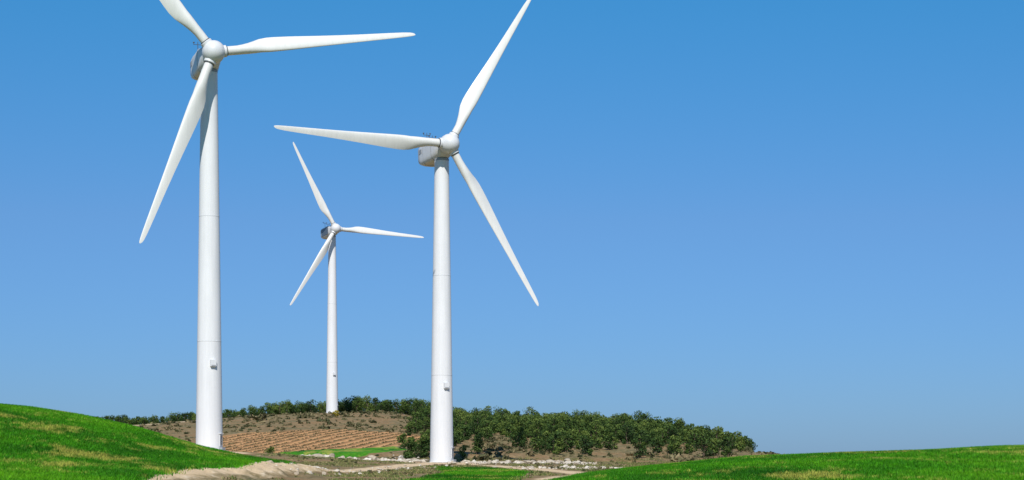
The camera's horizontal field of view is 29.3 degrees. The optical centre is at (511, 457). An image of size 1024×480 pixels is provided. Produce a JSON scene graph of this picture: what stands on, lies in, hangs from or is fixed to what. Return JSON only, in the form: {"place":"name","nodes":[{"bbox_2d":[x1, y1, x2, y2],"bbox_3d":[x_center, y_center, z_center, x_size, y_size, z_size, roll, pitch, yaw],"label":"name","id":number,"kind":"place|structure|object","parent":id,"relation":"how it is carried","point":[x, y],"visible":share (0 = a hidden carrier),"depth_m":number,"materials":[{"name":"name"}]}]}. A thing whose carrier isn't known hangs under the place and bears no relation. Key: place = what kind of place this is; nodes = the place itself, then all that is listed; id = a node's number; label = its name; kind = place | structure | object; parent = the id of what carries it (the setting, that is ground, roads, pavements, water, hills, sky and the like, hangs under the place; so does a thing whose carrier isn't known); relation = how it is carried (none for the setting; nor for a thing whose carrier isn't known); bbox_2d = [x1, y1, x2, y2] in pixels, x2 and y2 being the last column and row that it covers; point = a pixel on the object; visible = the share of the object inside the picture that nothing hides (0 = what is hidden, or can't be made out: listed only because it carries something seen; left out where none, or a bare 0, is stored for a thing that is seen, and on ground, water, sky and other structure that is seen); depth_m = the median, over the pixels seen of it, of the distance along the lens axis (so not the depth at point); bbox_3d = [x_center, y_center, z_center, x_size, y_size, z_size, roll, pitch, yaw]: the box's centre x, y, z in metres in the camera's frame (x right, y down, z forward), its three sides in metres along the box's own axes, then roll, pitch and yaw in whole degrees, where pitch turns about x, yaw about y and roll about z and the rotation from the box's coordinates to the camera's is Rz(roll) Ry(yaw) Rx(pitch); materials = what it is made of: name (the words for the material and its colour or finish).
{"place":"outdoors","nodes":[
{"label":"outdoors","id":0,"kind":"place"},
{"bbox_2d":[15,413,767,479],"bbox_3d":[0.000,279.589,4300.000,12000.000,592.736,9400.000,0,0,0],"label":"ground","id":1,"kind":"structure","parent":0,"point":[262,470],"depth_m":421.19,"materials":[{"name":"brown soil"}]},
{"bbox_2d":[263,447,274,452],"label":"bush","id":2,"kind":"object","parent":1,"relation":"on","point":[270,449],"visible":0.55,"depth_m":397.67,"materials":[{"name":"green plant"}]},
{"bbox_2d":[139,0,414,450],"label":"wind turbine","id":3,"kind":"object","parent":1,"relation":"on","point":[208,57],"visible":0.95,"depth_m":311.81,"materials":[{"name":"paint"}]},
{"bbox_2d":[223,428,421,452],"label":"vineyard","id":4,"kind":"object","parent":1,"relation":"on","point":[311,439],"visible":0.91,"depth_m":469.86,"materials":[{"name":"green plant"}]},
{"bbox_2d":[332,410,339,416],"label":"broom bush","id":5,"kind":"object","parent":1,"relation":"on","point":[335,413],"visible":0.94,"depth_m":639.84,"materials":[{"name":"green plant"}]},
{"bbox_2d":[290,142,423,412],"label":"wind turbine","id":6,"kind":"object","parent":1,"relation":"on","point":[329,233],"visible":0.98,"depth_m":699.62,"materials":[{"name":"paint"}]},
{"bbox_2d":[274,0,538,462],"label":"wind turbine","id":7,"kind":"object","parent":1,"relation":"on","point":[435,153],"visible":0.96,"depth_m":355.75,"materials":[{"name":"paint"}]},
{"bbox_2d":[402,437,419,458],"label":"pine tree","id":8,"kind":"object","parent":1,"relation":"on","point":[411,446],"visible":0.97,"depth_m":391.14,"materials":[{"name":"green plant"}]},
{"bbox_2d":[415,434,429,457],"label":"pine tree","id":9,"kind":"object","parent":1,"relation":"on","point":[424,447],"visible":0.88,"depth_m":398.44,"materials":[{"name":"green plant"}]},
{"bbox_2d":[94,394,757,457],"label":"pine wood","id":10,"kind":"object","parent":1,"relation":"on","point":[547,431],"visible":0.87,"depth_m":494.39,"materials":[{"name":"green plant"}]},
{"bbox_2d":[256,453,620,474],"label":"rock pile","id":11,"kind":"object","parent":1,"relation":"on","point":[495,462],"visible":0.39,"depth_m":349.33,"materials":[{"name":"stone"}]},
{"bbox_2d":[129,410,784,461],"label":"scrub","id":12,"kind":"object","parent":1,"relation":"on","point":[493,446],"visible":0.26,"depth_m":524.62,"materials":[{"name":"green plant"}]},
{"bbox_2d":[221,453,699,479],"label":"dry grass","id":13,"kind":"structure","parent":1,"relation":"on","point":[382,474],"depth_m":288.92,"materials":[{"name":"beige plant"}]},
{"bbox_2d":[265,451,662,475],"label":"shrubs","id":14,"kind":"object","parent":1,"relation":"on","point":[529,474],"visible":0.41,"depth_m":307.39,"materials":[{"name":"green plant"}]},
{"bbox_2d":[0,403,1023,479],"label":"wheat crop","id":15,"kind":"object","parent":1,"relation":"on","point":[51,444],"visible":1,"depth_m":148.96,"materials":[{"name":"green plant"}]},
{"bbox_2d":[0,0,1023,453],"label":"sky","id":16,"kind":"structure","parent":0,"point":[789,226],"materials":[{"name":"blue"}]}
]}

